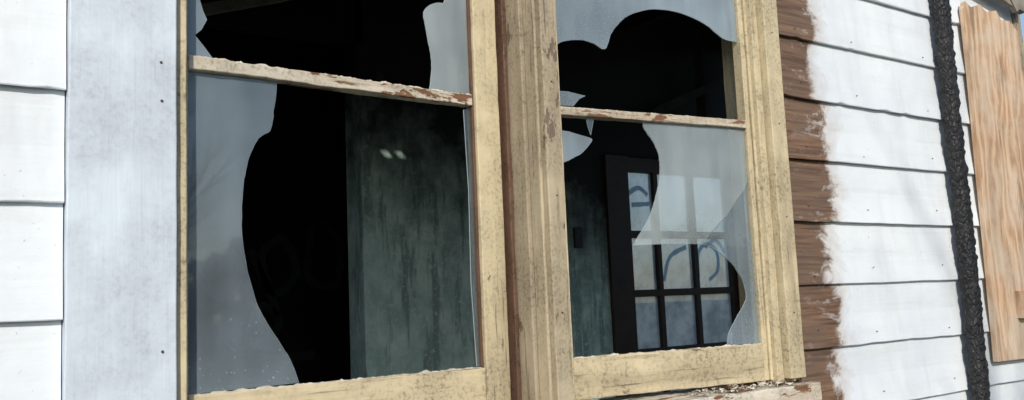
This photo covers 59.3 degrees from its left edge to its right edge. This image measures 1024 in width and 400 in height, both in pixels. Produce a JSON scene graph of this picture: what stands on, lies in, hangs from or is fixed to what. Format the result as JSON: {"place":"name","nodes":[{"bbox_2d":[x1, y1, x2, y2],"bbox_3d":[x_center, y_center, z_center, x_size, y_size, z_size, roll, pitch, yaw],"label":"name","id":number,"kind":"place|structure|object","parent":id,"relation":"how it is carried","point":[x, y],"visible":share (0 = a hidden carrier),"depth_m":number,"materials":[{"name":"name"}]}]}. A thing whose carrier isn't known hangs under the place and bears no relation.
{"place":"outdoors","nodes":[
{"label":"outdoors","id":0,"kind":"place"},
{"bbox_2d":[594,0,719,31],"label":"ceiling","id":1,"kind":"structure","parent":0,"point":[705,11],"depth_m":5.14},
{"bbox_2d":[187,0,291,19],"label":"fallen lath","id":2,"kind":"object","parent":1,"relation":"attached to","point":[212,8],"visible":0.82,"depth_m":3.67,"materials":[{"name":"black wood"}]},
{"bbox_2d":[650,28,728,159],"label":"burnt studs","id":3,"kind":"object","parent":1,"relation":"hanging from","point":[699,91],"visible":0.57,"depth_m":5.32,"materials":[{"name":"black wood"}]},
{"bbox_2d":[1020,13,1023,45],"label":"sky","id":4,"kind":"structure","parent":0,"point":[1021,15],"materials":[{"name":"blue"}]},
{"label":"rear floor","id":5,"kind":"structure","parent":0,"visible":0},
{"bbox_2d":[187,0,353,393],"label":"burnt walls","id":6,"kind":"structure","parent":5,"relation":"on","point":[295,181],"depth_m":4.77,"materials":[{"name":"paint"}]},
{"bbox_2d":[193,215,343,362],"bbox_3d":[-1.263,0.463,4.759,0.825,0.790,0.001,2,-8,-35],"label":"graffiti","id":7,"kind":"object","parent":6,"relation":"attached to","point":[249,349],"depth_m":4.73,"materials":[{"name":"grey paint"}]},
{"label":"floor","id":8,"kind":"structure","parent":0,"visible":0},
{"bbox_2d":[353,0,729,399],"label":"teal wall","id":9,"kind":"structure","parent":8,"relation":"on","point":[424,283],"depth_m":4.47,"materials":[{"name":"paint"}]},
{"bbox_2d":[344,41,377,378],"bbox_3d":[-0.688,0.387,4.136,0.060,2.250,0.160,2,-8,-35],"label":"door casing","id":10,"kind":"object","parent":9,"relation":"attached to","point":[361,252],"depth_m":4.13,"materials":[{"name":"teal paint"}]},
{"bbox_2d":[573,227,582,247],"bbox_3d":[0.355,0.202,4.833,0.055,0.110,0.015,2,-8,-35],"label":"light switch","id":11,"kind":"object","parent":9,"relation":"attached to","point":[578,237],"visible":1,"depth_m":4.82,"materials":[{"name":"black plastic"}]},
{"bbox_2d":[603,154,742,397],"bbox_3d":[1.001,0.667,5.258,1.146,1.810,0.083,2,-8,-35],"label":"french door","id":12,"kind":"structure","parent":9,"relation":"attached to","point":[624,293],"depth_m":5.17,"materials":[{"name":"black wood"}]},
{"bbox_2d":[628,172,732,393],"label":"frosted panes","id":13,"kind":"object","parent":12,"relation":"attached to","point":[680,309],"visible":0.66,"depth_m":5.32,"materials":[{"name":"white glass"}]},
{"bbox_2d":[629,186,725,281],"bbox_3d":[0.990,0.207,5.337,0.806,0.563,0.001,2,-8,-35],"label":"blue graffiti","id":14,"kind":"object","parent":13,"relation":"attached to","point":[641,204],"visible":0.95,"depth_m":5.33,"materials":[{"name":"paint"}]},
{"bbox_3d":[-0.051,1.554,1.723,8.000,0.520,0.160,2,-8,-35],"label":"foundation","id":15,"kind":"object","parent":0,"visible":0},
{"bbox_2d":[61,0,796,383],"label":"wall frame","id":16,"kind":"object","parent":15,"relation":"on","point":[63,230],"visible":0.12,"depth_m":1.42,"materials":[{"name":"white wood"}]},
{"bbox_2d":[0,0,65,399],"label":"siding","id":17,"kind":"object","parent":16,"relation":"attached to","point":[32,68],"visible":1,"depth_m":1.37,"materials":[{"name":"white paint"}]},
{"bbox_2d":[61,0,176,399],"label":"wide corner trim","id":18,"kind":"structure","parent":16,"relation":"attached to","point":[119,281],"depth_m":1.43,"materials":[{"name":"white paint"}]},
{"bbox_2d":[600,382,820,399],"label":"sill","id":19,"kind":"structure","parent":16,"relation":"attached to","point":[801,391],"depth_m":2.22,"materials":[{"name":"paint"}]},
{"bbox_2d":[176,0,186,399],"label":"window frame","id":20,"kind":"object","parent":19,"relation":"on","point":[181,306],"visible":0.51,"depth_m":1.51,"materials":[{"name":"beige paint"}]},
{"bbox_2d":[186,0,187,399],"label":"stile","id":21,"kind":"object","parent":19,"relation":"on","point":[187,169],"visible":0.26,"depth_m":1.56,"materials":[{"name":"beige paint"}]},
{"bbox_2d":[188,55,472,107],"bbox_3d":[-0.337,-0.229,1.789,0.622,0.026,0.037,3,-9,-39],"label":"glazing bar","id":22,"kind":"object","parent":21,"relation":"attached to","point":[271,74],"visible":0.98,"depth_m":1.74,"materials":[{"name":"paint"}]},
{"bbox_2d":[194,0,211,57],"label":"glass upper corner","id":23,"kind":"object","parent":22,"relation":"on","point":[201,29],"visible":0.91,"depth_m":1.62,"materials":[{"name":"teal"}]},
{"bbox_2d":[423,0,444,88],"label":"glass","id":24,"kind":"object","parent":22,"relation":"on","point":[428,42],"visible":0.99,"depth_m":1.93,"materials":[{"name":"teal"}]},
{"bbox_2d":[188,368,485,399],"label":"bottom rail","id":25,"kind":"object","parent":19,"relation":"on","point":[466,384],"visible":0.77,"depth_m":1.75,"materials":[{"name":"beige paint"}]},
{"bbox_2d":[188,70,298,394],"bbox_3d":[-0.485,0.054,1.623,0.209,0.564,0.003,3,-9,-39],"label":"glass","id":26,"kind":"object","parent":25,"relation":"on","point":[241,217],"visible":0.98,"depth_m":1.63,"materials":[{"name":"teal"}]},
{"bbox_2d":[188,56,481,395],"bbox_3d":[-0.320,0.048,1.750,0.621,0.596,0.013,3,-9,-39],"label":"putty","id":27,"kind":"object","parent":25,"relation":"on","point":[340,380],"visible":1,"depth_m":1.72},
{"bbox_2d":[463,108,476,365],"bbox_3d":[-0.087,0.076,1.947,0.021,0.561,0.003,3,-9,-39],"label":"glass sliver","id":28,"kind":"object","parent":25,"relation":"on","point":[469,237],"visible":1,"depth_m":1.94,"materials":[{"name":"teal"}]},
{"bbox_2d":[462,0,510,399],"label":"stile","id":29,"kind":"object","parent":19,"relation":"on","point":[496,363],"visible":0.95,"depth_m":1.97,"materials":[{"name":"beige paint"}]},
{"bbox_2d":[466,0,483,366],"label":"stile bead","id":30,"kind":"object","parent":29,"relation":"attached to","point":[473,151],"visible":1,"depth_m":1.96,"materials":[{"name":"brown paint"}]},
{"bbox_2d":[494,0,521,399],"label":"window frame","id":31,"kind":"object","parent":19,"relation":"on","point":[508,216],"visible":0.82,"depth_m":1.99,"materials":[{"name":"brown wood"}]},
{"bbox_2d":[505,0,539,399],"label":"mullion bead","id":32,"kind":"object","parent":19,"relation":"on","point":[528,345],"visible":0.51,"depth_m":1.97,"materials":[{"name":"beige wood"}]},
{"bbox_2d":[522,0,552,399],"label":"mullion inner bead","id":33,"kind":"object","parent":19,"relation":"on","point":[538,217],"visible":1,"depth_m":1.94,"materials":[{"name":"beige wood"}]},
{"bbox_2d":[534,0,573,399],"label":"mullion front","id":34,"kind":"object","parent":19,"relation":"on","point":[558,291],"visible":0.51,"depth_m":1.93,"materials":[{"name":"paint"}]},
{"bbox_2d":[554,0,574,399],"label":"stile","id":35,"kind":"object","parent":19,"relation":"on","point":[564,200],"visible":0.19,"depth_m":2.08,"materials":[{"name":"beige paint"}]},
{"bbox_2d":[561,107,745,129],"bbox_3d":[0.360,-0.204,2.261,0.574,0.022,0.034,1,-8,-28],"label":"glazing bar","id":36,"kind":"object","parent":35,"relation":"attached to","point":[628,116],"visible":0.97,"depth_m":2.24,"materials":[{"name":"paint"}]},
{"bbox_2d":[633,121,746,244],"bbox_3d":[0.453,-0.040,2.285,0.381,0.309,0.006,1,-8,-29],"label":"broken glass","id":37,"kind":"object","parent":36,"relation":"attached to","point":[659,178],"visible":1,"depth_m":2.25,"materials":[{"name":"teal"}]},
{"bbox_2d":[563,0,773,379],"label":"broken window","id":38,"kind":"structure","parent":19,"relation":"on","point":[762,258],"depth_m":2.37,"materials":[{"name":"beige paint"}]},
{"bbox_2d":[573,343,764,399],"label":"bottom rail","id":39,"kind":"object","parent":19,"relation":"on","point":[597,376],"visible":0.89,"depth_m":2.16,"materials":[{"name":"beige paint"}]},
{"bbox_2d":[561,106,760,357],"bbox_3d":[0.376,0.074,2.221,0.571,0.589,0.010,1,-8,-28],"label":"putty","id":40,"kind":"object","parent":39,"relation":"on","point":[725,345],"visible":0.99,"depth_m":2.20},
{"bbox_2d":[700,182,758,344],"bbox_3d":[0.553,0.159,2.313,0.172,0.422,0.008,1,-8,-28],"label":"broken window glass","id":41,"kind":"object","parent":39,"relation":"on","point":[738,273],"visible":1,"depth_m":2.33,"materials":[{"name":"teal"}]},
{"bbox_2d":[687,378,805,395],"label":"sill paint flakes","id":42,"kind":"object","parent":19,"relation":"on","point":[736,388],"visible":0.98,"depth_m":2.19,"materials":[{"name":"white paint"}]},
{"bbox_2d":[729,0,768,380],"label":"stile","id":43,"kind":"object","parent":19,"relation":"on","point":[742,101],"visible":0.9,"depth_m":2.38,"materials":[{"name":"beige paint"}]},
{"bbox_2d":[729,0,783,381],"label":"window frame","id":44,"kind":"object","parent":19,"relation":"on","point":[766,219],"visible":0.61,"depth_m":2.37,"materials":[{"name":"beige paint"}]},
{"bbox_2d":[718,0,795,382],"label":"side jamb","id":45,"kind":"object","parent":19,"relation":"on","point":[737,190],"visible":0.28,"depth_m":2.47,"materials":[{"name":"beige paint"}]},
{"bbox_2d":[755,0,805,378],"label":"casing","id":46,"kind":"object","parent":19,"relation":"on","point":[781,210],"visible":0.96,"depth_m":2.37,"materials":[{"name":"beige paint"}]},
{"bbox_2d":[776,0,1023,399],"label":"siding","id":47,"kind":"object","parent":16,"relation":"attached to","point":[902,297],"visible":0.66,"depth_m":2.66,"materials":[{"name":"white paint"}]},
{"bbox_2d":[160,28,954,391],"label":"nail heads","id":48,"kind":"object","parent":47,"relation":"attached to","point":[556,194],"visible":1,"depth_m":2.38,"materials":[{"name":"grey metal"}]},
{"bbox_2d":[930,0,989,399],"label":"charred post","id":49,"kind":"object","parent":47,"relation":"attached to","point":[967,258],"visible":1,"depth_m":2.85,"materials":[{"name":"black wood"}]},
{"bbox_2d":[959,2,1023,361],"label":"plywood board","id":50,"kind":"object","parent":47,"relation":"attached to","point":[994,73],"visible":1,"depth_m":3.04,"materials":[{"name":"brown wood"}]},
{"bbox_2d":[1010,12,1023,80],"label":"second window frame","id":51,"kind":"object","parent":16,"relation":"attached to","point":[1016,19],"visible":0.06,"depth_m":3.28,"materials":[{"name":"beige paint"}]},
{"bbox_2d":[996,0,1023,13],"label":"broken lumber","id":52,"kind":"object","parent":51,"relation":"attached to","point":[1015,6],"visible":1,"depth_m":3.20,"materials":[{"name":"brown wood"}]}
]}

